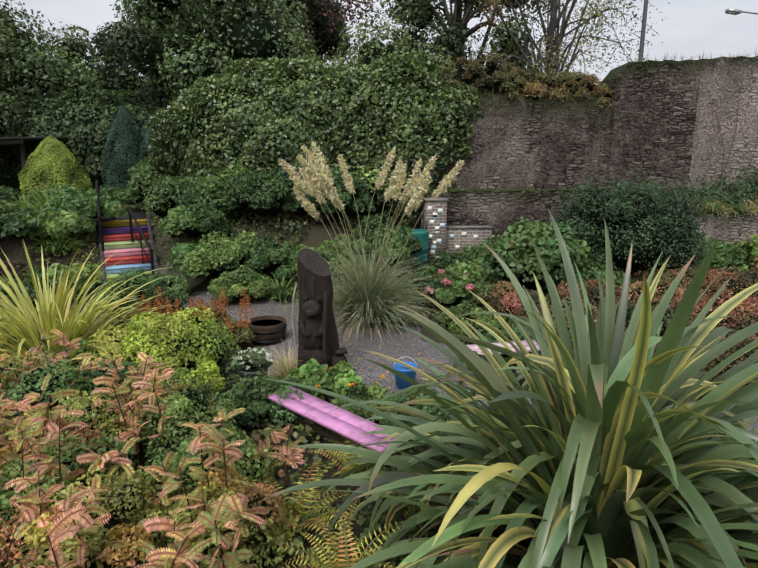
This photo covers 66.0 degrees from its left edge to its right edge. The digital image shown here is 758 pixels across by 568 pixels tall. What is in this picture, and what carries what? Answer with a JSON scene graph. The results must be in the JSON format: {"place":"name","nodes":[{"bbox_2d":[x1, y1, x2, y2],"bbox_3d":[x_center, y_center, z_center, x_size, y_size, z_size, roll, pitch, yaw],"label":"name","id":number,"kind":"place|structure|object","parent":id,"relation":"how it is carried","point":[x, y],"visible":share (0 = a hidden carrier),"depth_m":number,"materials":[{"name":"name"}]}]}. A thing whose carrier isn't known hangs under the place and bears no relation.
{"place":"outdoors","nodes":[
{"label":"outdoors","id":0,"kind":"place"},
{"bbox_2d":[0,201,751,567],"bbox_3d":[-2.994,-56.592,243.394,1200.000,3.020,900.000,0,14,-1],"label":"ground","id":1,"kind":"structure","parent":0,"point":[316,235],"depth_m":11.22,"materials":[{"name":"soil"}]},
{"bbox_2d":[0,190,15,201],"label":"bank shrub","id":2,"kind":"object","parent":1,"relation":"on","point":[8,197],"visible":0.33,"depth_m":15.22,"materials":[{"name":"green plant"}]},
{"bbox_2d":[0,257,18,277],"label":"purple shrub","id":3,"kind":"object","parent":1,"relation":"on","point":[9,268],"visible":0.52,"depth_m":12.47,"materials":[{"name":"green plant"}]},
{"bbox_2d":[0,185,19,199],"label":"bank shrub","id":4,"kind":"object","parent":1,"relation":"on","point":[16,192],"visible":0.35,"depth_m":17.25,"materials":[{"name":"green plant"}]},
{"bbox_2d":[0,199,22,213],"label":"bank shrub","id":5,"kind":"object","parent":1,"relation":"on","point":[8,206],"visible":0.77,"depth_m":13.79,"materials":[{"name":"green plant"}]},
{"bbox_2d":[0,275,43,311],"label":"bank shrub","id":6,"kind":"object","parent":1,"relation":"on","point":[30,290],"visible":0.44,"depth_m":11.47,"materials":[{"name":"green plant"}]},
{"bbox_2d":[0,0,44,42],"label":"tree","id":7,"kind":"object","parent":1,"relation":"on","point":[10,12],"visible":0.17,"depth_m":27.26,"materials":[{"name":"green plant"}]},
{"bbox_2d":[0,206,52,240],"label":"bank shrub","id":8,"kind":"object","parent":1,"relation":"on","point":[18,223],"visible":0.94,"depth_m":13.01,"materials":[{"name":"green plant"}]},
{"bbox_2d":[0,351,58,391],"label":"autumn shrub","id":9,"kind":"object","parent":1,"relation":"on","point":[5,366],"visible":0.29,"depth_m":7.01,"materials":[{"name":"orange plant"}]},
{"bbox_2d":[0,137,66,197],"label":"timber shelter","id":10,"kind":"object","parent":1,"relation":"on","point":[20,141],"visible":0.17,"depth_m":18.03,"materials":[{"name":"brown wood"}]},
{"bbox_2d":[0,7,87,145],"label":"tree","id":11,"kind":"object","parent":1,"relation":"on","point":[32,69],"visible":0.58,"depth_m":20.48,"materials":[{"name":"green plant"}]},
{"bbox_2d":[18,184,85,206],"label":"bank shrub","id":12,"kind":"object","parent":1,"relation":"on","point":[71,190],"visible":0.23,"depth_m":15.84,"materials":[{"name":"green plant"}]},
{"bbox_2d":[18,135,93,197],"bbox_3d":[-10.154,-3.352,18.238,2.104,2.527,1.859,0,14,-1],"label":"golden conifer","id":13,"kind":"object","parent":1,"relation":"on","point":[54,162],"visible":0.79,"depth_m":17.79,"materials":[{"name":"yellow plant"}]},
{"bbox_2d":[27,209,95,239],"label":"bank shrub","id":14,"kind":"object","parent":1,"relation":"on","point":[63,222],"visible":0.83,"depth_m":13.41,"materials":[{"name":"green plant"}]},
{"bbox_2d":[23,263,106,295],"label":"bank shrub","id":15,"kind":"object","parent":1,"relation":"on","point":[87,270],"visible":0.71,"depth_m":12.69,"materials":[{"name":"green plant"}]},
{"bbox_2d":[0,345,135,430],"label":"green shrub","id":16,"kind":"object","parent":1,"relation":"on","point":[32,381],"visible":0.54,"depth_m":6.41,"materials":[{"name":"green plant"}]},
{"bbox_2d":[0,388,136,494],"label":"autumn shrub","id":17,"kind":"object","parent":1,"relation":"on","point":[97,414],"visible":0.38,"depth_m":5.75,"materials":[{"name":"green plant"}]},
{"bbox_2d":[0,431,152,546],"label":"green shrub","id":18,"kind":"object","parent":1,"relation":"on","point":[65,459],"visible":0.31,"depth_m":4.96,"materials":[{"name":"green plant"}]},
{"bbox_2d":[39,192,127,221],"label":"bank shrub","id":19,"kind":"object","parent":1,"relation":"on","point":[111,206],"visible":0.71,"depth_m":14.06,"materials":[{"name":"green plant"}]},
{"bbox_2d":[0,467,172,567],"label":"autumn shrub","id":20,"kind":"object","parent":1,"relation":"on","point":[124,499],"visible":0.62,"depth_m":4.26,"materials":[{"name":"green plant"}]},
{"bbox_2d":[0,240,176,425],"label":"spiky yellow plant","id":21,"kind":"object","parent":1,"relation":"on","point":[56,314],"visible":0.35,"depth_m":8.43,"materials":[{"name":"yellow plant"}]},
{"bbox_2d":[0,21,181,136],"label":"tree","id":22,"kind":"object","parent":1,"relation":"on","point":[109,76],"visible":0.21,"depth_m":22.64,"materials":[{"name":"green plant"}]},
{"bbox_2d":[0,87,189,197],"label":"hedge","id":23,"kind":"object","parent":1,"relation":"on","point":[81,123],"depth_m":20.31,"materials":[{"name":"green plant"}]},
{"bbox_2d":[0,320,196,420],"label":"shrub","id":24,"kind":"object","parent":1,"relation":"on","point":[82,341],"visible":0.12,"depth_m":8.15,"materials":[{"name":"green plant"}]},
{"bbox_2d":[84,185,140,204],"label":"bank shrub","id":25,"kind":"object","parent":1,"relation":"on","point":[119,194],"visible":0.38,"depth_m":17.20,"materials":[{"name":"green plant"}]},
{"bbox_2d":[100,104,142,203],"bbox_3d":[-7.970,-3.896,18.467,1.665,3.479,1.360,0,14,-1],"label":"cypress","id":26,"kind":"object","parent":1,"relation":"on","point":[122,147],"visible":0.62,"depth_m":18.07,"materials":[{"name":"green plant"}]},
{"bbox_2d":[95,180,159,283],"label":"rainbow steps","id":27,"kind":"structure","parent":1,"relation":"on","point":[129,235],"depth_m":14.10,"materials":[{"name":"paint"}]},
{"bbox_2d":[94,267,190,318],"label":"path shrub","id":28,"kind":"object","parent":1,"relation":"on","point":[165,284],"visible":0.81,"depth_m":10.49,"materials":[{"name":"green plant"}]},
{"bbox_2d":[125,157,171,202],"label":"bank shrub","id":29,"kind":"object","parent":1,"relation":"on","point":[139,186],"visible":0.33,"depth_m":16.42,"materials":[{"name":"green plant"}]},
{"bbox_2d":[136,114,162,170],"bbox_3d":[-7.162,-3.776,18.614,1.476,3.178,1.263,0,14,-1],"label":"cypress","id":30,"kind":"object","parent":1,"relation":"on","point":[144,144],"visible":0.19,"depth_m":18.19,"materials":[{"name":"green plant"}]},
{"bbox_2d":[0,329,304,567],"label":"pink-leaved shrub","id":31,"kind":"object","parent":1,"relation":"on","point":[176,559],"visible":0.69,"depth_m":4.59,"materials":[{"name":"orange plant"}]},
{"bbox_2d":[110,377,208,438],"bbox_3d":[-2.425,1.490,6.595,1.080,0.894,1.095,0,14,-1],"label":"autumn shrub","id":32,"kind":"object","parent":1,"relation":"on","point":[139,403],"visible":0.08,"depth_m":6.29,"materials":[{"name":"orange plant"}]},
{"bbox_2d":[84,306,240,378],"bbox_3d":[-3.027,0.930,8.293,2.134,1.134,1.768,3,14,13],"label":"shrub","id":33,"kind":"object","parent":1,"relation":"on","point":[184,342],"visible":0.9,"depth_m":7.93,"materials":[{"name":"green plant"}]},
{"bbox_2d":[145,264,205,293],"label":"lavender shrub","id":34,"kind":"object","parent":1,"relation":"on","point":[191,282],"visible":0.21,"depth_m":12.76,"materials":[{"name":"green plant"}]},
{"bbox_2d":[170,240,201,258],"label":"bank shrub","id":35,"kind":"object","parent":1,"relation":"on","point":[184,248],"visible":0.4,"depth_m":13.17,"materials":[{"name":"green plant"}]},
{"bbox_2d":[124,286,254,347],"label":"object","id":36,"kind":"object","parent":1,"relation":"on","point":[240,329],"visible":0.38,"depth_m":9.46,"materials":[{"name":"orange plant"}]},
{"bbox_2d":[142,174,237,217],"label":"bank shrub","id":37,"kind":"object","parent":1,"relation":"on","point":[169,194],"visible":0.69,"depth_m":14.09,"materials":[{"name":"green plant"}]},
{"bbox_2d":[138,372,245,462],"bbox_3d":[-1.964,1.516,6.091,1.042,1.033,1.168,-6,15,-24],"label":"green shrub","id":38,"kind":"object","parent":1,"relation":"on","point":[187,405],"visible":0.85,"depth_m":5.88,"materials":[{"name":"green plant"}]},
{"bbox_2d":[157,359,226,393],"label":"shrub","id":39,"kind":"object","parent":1,"relation":"on","point":[210,369],"visible":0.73,"depth_m":7.55,"materials":[{"name":"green plant"}]},
{"bbox_2d":[158,202,229,240],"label":"bank shrub","id":40,"kind":"object","parent":1,"relation":"on","point":[196,219],"visible":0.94,"depth_m":13.48,"materials":[{"name":"green plant"}]},
{"bbox_2d":[167,244,235,279],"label":"bank shrub","id":41,"kind":"object","parent":1,"relation":"on","point":[191,262],"visible":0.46,"depth_m":12.81,"materials":[{"name":"green plant"}]},
{"bbox_2d":[2,186,402,306],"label":"daylilies","id":42,"kind":"object","parent":1,"relation":"on","point":[281,293],"visible":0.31,"depth_m":13.36,"materials":[{"name":"green plant"}]},
{"bbox_2d":[143,427,274,506],"bbox_3d":[-1.572,1.781,5.330,1.161,0.910,1.047,0,14,-1],"label":"green shrub","id":43,"kind":"object","parent":1,"relation":"on","point":[244,467],"visible":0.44,"depth_m":5.25,"materials":[{"name":"green plant"}]},
{"bbox_2d":[105,0,326,108],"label":"tree","id":44,"kind":"object","parent":1,"relation":"on","point":[181,26],"visible":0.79,"depth_m":19.30,"materials":[{"name":"green plant"}]},
{"bbox_2d":[113,0,320,60],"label":"tree","id":45,"kind":"object","parent":1,"relation":"on","point":[291,23],"visible":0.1,"depth_m":24.74,"materials":[{"name":"green plant"}]},
{"bbox_2d":[0,396,436,567],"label":"fern plants","id":46,"kind":"object","parent":1,"relation":"on","point":[306,513],"visible":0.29,"depth_m":4.69,"materials":[{"name":"green plant"}]},
{"bbox_2d":[198,163,253,219],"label":"bank shrub","id":47,"kind":"object","parent":1,"relation":"on","point":[213,180],"visible":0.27,"depth_m":14.44,"materials":[{"name":"green plant"}]},
{"bbox_2d":[197,231,257,271],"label":"bank shrub","id":48,"kind":"object","parent":1,"relation":"on","point":[235,250],"visible":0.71,"depth_m":12.93,"materials":[{"name":"green plant"}]},
{"bbox_2d":[158,466,298,567],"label":"autumn shrub","id":49,"kind":"object","parent":1,"relation":"on","point":[258,540],"visible":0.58,"depth_m":4.46,"materials":[{"name":"green plant"}]},
{"bbox_2d":[207,264,272,302],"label":"bank shrub","id":50,"kind":"object","parent":1,"relation":"on","point":[234,283],"visible":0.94,"depth_m":12.02,"materials":[{"name":"green plant"}]},
{"bbox_2d":[238,364,267,382],"bbox_3d":[-1.639,1.294,7.642,0.390,0.440,0.390,0,14,-1],"label":"tall planter","id":51,"kind":"object","parent":1,"relation":"on","point":[248,372],"visible":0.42,"depth_m":7.49,"materials":[{"name":"plastic"}]},
{"bbox_2d":[230,346,272,369],"bbox_3d":[-1.645,0.959,7.573,0.544,0.278,0.566,0,14,-1],"label":"white alyssum","id":52,"kind":"object","parent":51,"relation":"on","point":[255,358],"visible":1,"depth_m":7.45,"materials":[{"name":"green plant"}]},
{"bbox_2d":[222,166,296,224],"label":"bank shrub","id":53,"kind":"object","parent":1,"relation":"on","point":[262,195],"visible":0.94,"depth_m":13.89,"materials":[{"name":"green plant"}]},
{"bbox_2d":[222,368,303,429],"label":"green shrub","id":54,"kind":"object","parent":1,"relation":"on","point":[251,395],"visible":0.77,"depth_m":6.65,"materials":[{"name":"green plant"}]},
{"bbox_2d":[233,235,314,279],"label":"bank shrub","id":55,"kind":"object","parent":1,"relation":"on","point":[269,256],"visible":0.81,"depth_m":12.88,"materials":[{"name":"green plant"}]},
{"bbox_2d":[267,339,299,379],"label":"ornamental grass","id":56,"kind":"object","parent":1,"relation":"on","point":[282,372],"depth_m":8.16,"materials":[{"name":"beige plant"}]},
{"bbox_2d":[268,162,313,214],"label":"bank shrub","id":57,"kind":"object","parent":1,"relation":"on","point":[300,209],"visible":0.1,"depth_m":14.25,"materials":[{"name":"green plant"}]},
{"bbox_2d":[143,49,484,226],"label":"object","id":58,"kind":"object","parent":1,"relation":"on","point":[370,115],"visible":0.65,"depth_m":14.86,"materials":[{"name":"green plant"}]},
{"bbox_2d":[291,248,347,367],"bbox_3d":[-0.828,0.478,8.073,0.798,1.912,0.679,0,14,-1],"label":"carved trunk sculpture","id":59,"kind":"object","parent":1,"relation":"on","point":[318,339],"visible":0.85,"depth_m":7.91,"materials":[{"name":"brown wood"}]},
{"bbox_2d":[289,0,350,61],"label":"dark round tree","id":60,"kind":"object","parent":1,"relation":"on","point":[332,40],"visible":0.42,"depth_m":31.93,"materials":[{"name":"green plant"}]},
{"bbox_2d":[287,233,366,283],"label":"bank shrub","id":61,"kind":"object","parent":1,"relation":"on","point":[325,246],"visible":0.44,"depth_m":12.80,"materials":[{"name":"green plant"}]},
{"bbox_2d":[267,386,397,470],"bbox_3d":[-0.504,1.620,6.236,1.808,0.482,0.360,12,18,42],"label":"bench","id":62,"kind":"object","parent":1,"relation":"on","point":[348,425],"visible":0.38,"depth_m":6.15,"materials":[{"name":"paint"}]},
{"bbox_2d":[293,161,375,226],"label":"bank shrub","id":63,"kind":"object","parent":1,"relation":"on","point":[363,199],"visible":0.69,"depth_m":13.81,"materials":[{"name":"green plant"}]},
{"bbox_2d":[286,358,384,400],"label":"nasturtium plant","id":64,"kind":"object","parent":1,"relation":"on","point":[340,377],"visible":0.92,"depth_m":7.38,"materials":[{"name":"green plant"}]},
{"bbox_2d":[280,0,393,59],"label":"tree","id":65,"kind":"object","parent":1,"relation":"on","point":[345,10],"visible":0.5,"depth_m":28.74,"materials":[{"name":"green plant"}]},
{"bbox_2d":[331,382,390,424],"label":"leafy plant","id":66,"kind":"object","parent":1,"relation":"on","point":[365,392],"visible":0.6,"depth_m":6.97,"materials":[{"name":"green plant"}]},
{"bbox_2d":[271,141,464,345],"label":"pampas grass","id":67,"kind":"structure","parent":1,"relation":"on","point":[355,309],"depth_m":10.63,"materials":[{"name":"green plant"}]},
{"bbox_2d":[353,166,410,217],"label":"bank shrub","id":68,"kind":"object","parent":1,"relation":"on","point":[379,196],"visible":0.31,"depth_m":14.52,"materials":[{"name":"green plant"}]},
{"bbox_2d":[307,10,457,88],"bbox_3d":[0.103,-7.180,23.564,6.498,7.502,6.139,0,14,-1],"label":"tree","id":69,"kind":"object","parent":1,"relation":"on","point":[371,50],"visible":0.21,"depth_m":21.60,"materials":[{"name":"green plant"}]},
{"bbox_2d":[345,211,423,265],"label":"bank shrub","id":70,"kind":"object","parent":1,"relation":"on","point":[373,227],"visible":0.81,"depth_m":13.17,"materials":[{"name":"green plant"}]},
{"bbox_2d":[405,195,428,268],"bbox_3d":[1.048,-1.125,14.348,0.956,2.013,0.620,-10,17,-37],"label":"water butt","id":71,"kind":"object","parent":1,"relation":"on","point":[422,235],"visible":0.48,"depth_m":14.09,"materials":[{"name":"plastic"}]},
{"bbox_2d":[380,383,476,445],"bbox_3d":[0.593,1.545,6.760,1.196,0.710,1.391,0,14,-1],"label":"leafy plant","id":72,"kind":"object","parent":1,"relation":"on","point":[435,412],"visible":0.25,"depth_m":6.47,"materials":[{"name":"green plant"}]},
{"bbox_2d":[403,260,487,311],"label":"hydrangea shrub","id":73,"kind":"object","parent":1,"relation":"on","point":[458,281],"visible":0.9,"depth_m":11.24,"materials":[{"name":"green plant"}]},
{"bbox_2d":[431,250,479,269],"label":"bank shrub","id":74,"kind":"object","parent":1,"relation":"on","point":[447,260],"visible":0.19,"depth_m":13.47,"materials":[{"name":"green plant"}]},
{"bbox_2d":[423,197,492,265],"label":"brick wall","id":75,"kind":"structure","parent":1,"relation":"on","point":[443,235],"depth_m":14.62,"materials":[{"name":"brick"}]},
{"bbox_2d":[380,0,546,71],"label":"tree","id":76,"kind":"object","parent":1,"relation":"on","point":[456,33],"visible":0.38,"depth_m":23.95,"materials":[{"name":"green plant"}]},
{"bbox_2d":[439,300,506,344],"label":"shrub","id":77,"kind":"object","parent":1,"relation":"on","point":[452,324],"visible":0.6,"depth_m":9.85,"materials":[{"name":"green plant"}]},
{"bbox_2d":[460,235,500,264],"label":"wall foot shrub","id":78,"kind":"object","parent":1,"relation":"on","point":[472,253],"visible":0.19,"depth_m":13.76,"materials":[{"name":"green plant"}]},
{"bbox_2d":[257,208,757,567],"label":"phormium plant","id":79,"kind":"object","parent":1,"relation":"on","point":[616,446],"visible":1,"depth_m":4.04,"materials":[{"name":"green plant"}]},
{"bbox_2d":[476,280,551,316],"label":"russet shrub","id":80,"kind":"object","parent":1,"relation":"on","point":[507,296],"visible":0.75,"depth_m":10.63,"materials":[{"name":"brown plant"}]},
{"bbox_2d":[479,316,558,355],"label":"shrub","id":81,"kind":"object","parent":1,"relation":"on","point":[491,338],"visible":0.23,"depth_m":8.88,"materials":[{"name":"green plant"}]},
{"bbox_2d":[479,216,591,290],"bbox_3d":[3.198,-0.439,12.192,2.336,1.972,1.945,0,14,-1],"label":"hydrangea shrub","id":82,"kind":"object","parent":1,"relation":"on","point":[514,250],"visible":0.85,"depth_m":11.62,"materials":[{"name":"green plant"}]},
{"bbox_2d":[525,296,597,349],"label":"russet shrub","id":83,"kind":"object","parent":1,"relation":"on","point":[594,314],"visible":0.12,"depth_m":9.55,"materials":[{"name":"brown plant"}]},
{"bbox_2d":[459,0,671,88],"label":"sparse birch tree","id":84,"kind":"object","parent":1,"relation":"on","point":[551,60],"visible":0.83,"depth_m":22.60,"materials":[{"name":"brown plant"}]},
{"bbox_2d":[396,56,757,272],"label":"old stone wall","id":85,"kind":"structure","parent":1,"relation":"on","point":[659,120],"depth_m":14.99,"materials":[{"name":"stone"}]},
{"bbox_2d":[431,44,757,218],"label":"wall ivy","id":86,"kind":"object","parent":85,"relation":"attached to","point":[498,80],"depth_m":14.86,"materials":[{"name":"green plant"}]},
{"bbox_2d":[544,277,634,316],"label":"russet shrub","id":87,"kind":"object","parent":1,"relation":"on","point":[593,294],"visible":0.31,"depth_m":10.34,"materials":[{"name":"brown plant"}]},
{"bbox_2d":[556,259,634,292],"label":"wall foot shrub","id":88,"kind":"object","parent":1,"relation":"on","point":[592,271],"visible":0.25,"depth_m":11.66,"materials":[{"name":"green plant"}]},
{"bbox_2d":[551,173,713,276],"bbox_3d":[5.544,-0.996,12.732,3.592,2.823,3.141,0,14,-1],"label":"wall foot shrub","id":89,"kind":"object","parent":1,"relation":"on","point":[648,225],"visible":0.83,"depth_m":11.85,"materials":[{"name":"green plant"}]},
{"bbox_2d":[615,266,712,310],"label":"russet shrub","id":90,"kind":"object","parent":1,"relation":"on","point":[663,285],"visible":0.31,"depth_m":10.00,"materials":[{"name":"brown plant"}]},
{"bbox_2d":[615,290,720,340],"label":"russet shrub","id":91,"kind":"object","parent":1,"relation":"on","point":[668,315],"visible":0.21,"depth_m":9.13,"materials":[{"name":"brown plant"}]},
{"bbox_2d":[624,323,714,381],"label":"russet shrub","id":92,"kind":"object","parent":1,"relation":"on","point":[704,369],"visible":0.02,"depth_m":7.89,"materials":[{"name":"brown plant"}]},
{"bbox_2d":[641,264,728,279],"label":"russet shrub","id":93,"kind":"object","parent":1,"relation":"on","point":[708,272],"visible":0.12,"depth_m":12.08,"materials":[{"name":"brown plant"}]},
{"bbox_2d":[633,258,745,309],"bbox_3d":[6.067,0.194,11.236,2.338,1.218,1.827,0,14,-1],"label":"russet shrub","id":94,"kind":"object","parent":1,"relation":"on","point":[688,276],"visible":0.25,"depth_m":10.97,"materials":[{"name":"brown plant"}]},
{"bbox_2d":[693,233,750,278],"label":"wall foot shrub","id":95,"kind":"object","parent":1,"relation":"on","point":[722,257],"visible":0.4,"depth_m":13.01,"materials":[{"name":"green plant"}]},
{"bbox_2d":[690,289,757,343],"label":"russet shrub","id":96,"kind":"object","parent":1,"relation":"on","point":[736,323],"visible":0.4,"depth_m":8.94,"materials":[{"name":"brown plant"}]},
{"bbox_2d":[702,266,757,309],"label":"russet shrub","id":97,"kind":"object","parent":1,"relation":"on","point":[746,280],"visible":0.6,"depth_m":10.54,"materials":[{"name":"brown plant"}]},
{"bbox_2d":[702,334,757,384],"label":"russet shrub","id":98,"kind":"object","parent":1,"relation":"on","point":[717,360],"visible":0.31,"depth_m":7.77,"materials":[{"name":"brown plant"}]},
{"bbox_2d":[730,234,757,275],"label":"shrub","id":99,"kind":"object","parent":1,"relation":"on","point":[746,245],"visible":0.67,"depth_m":12.81,"materials":[{"name":"green plant"}]},
{"bbox_2d":[0,0,757,110],"label":"sky","id":100,"kind":"structure","parent":0,"point":[695,27],"materials":[{"name":"white"}]},
{"bbox_2d":[183,291,757,450],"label":"gravel path","id":101,"kind":"structure","parent":0,"point":[375,372],"depth_m":9.59,"materials":[{"name":"grey gravel"}]},
{"bbox_2d":[249,315,286,345],"bbox_3d":[-1.897,0.797,9.885,0.670,0.360,0.670,0,14,-1],"label":"half barrel planter","id":102,"kind":"object","parent":101,"relation":"on","point":[267,330],"visible":0.79,"depth_m":9.67,"materials":[{"name":"brown wood"}]},
{"bbox_2d":[393,356,417,389],"bbox_3d":[0.357,1.206,7.955,0.340,0.465,0.340,0,14,-1],"label":"blue bucket","id":103,"kind":"object","parent":101,"relation":"on","point":[401,383],"visible":0.71,"depth_m":7.87,"materials":[{"name":"plastic"}]},
{"bbox_2d":[186,286,755,429],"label":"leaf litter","id":104,"kind":"object","parent":101,"relation":"on","point":[341,344],"visible":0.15,"depth_m":9.68,"materials":[{"name":"brown plant"}]},
{"bbox_2d":[466,340,539,380],"bbox_3d":[1.719,1.122,8.311,1.308,0.482,0.360,-3,14,-12],"label":"bench","id":105,"kind":"object","parent":101,"relation":"on","point":[474,347],"visible":0.19,"depth_m":8.29,"materials":[{"name":"paint"}]},
{"bbox_2d":[638,0,647,61],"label":"tall column","id":106,"kind":"structure","parent":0,"point":[643,30],"depth_m":18.12,"materials":[{"name":"metal"}]},
{"bbox_2d":[725,8,757,14],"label":"street light","id":107,"kind":"object","parent":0,"point":[731,11],"visible":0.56,"depth_m":18.47,"materials":[{"name":"metal"}]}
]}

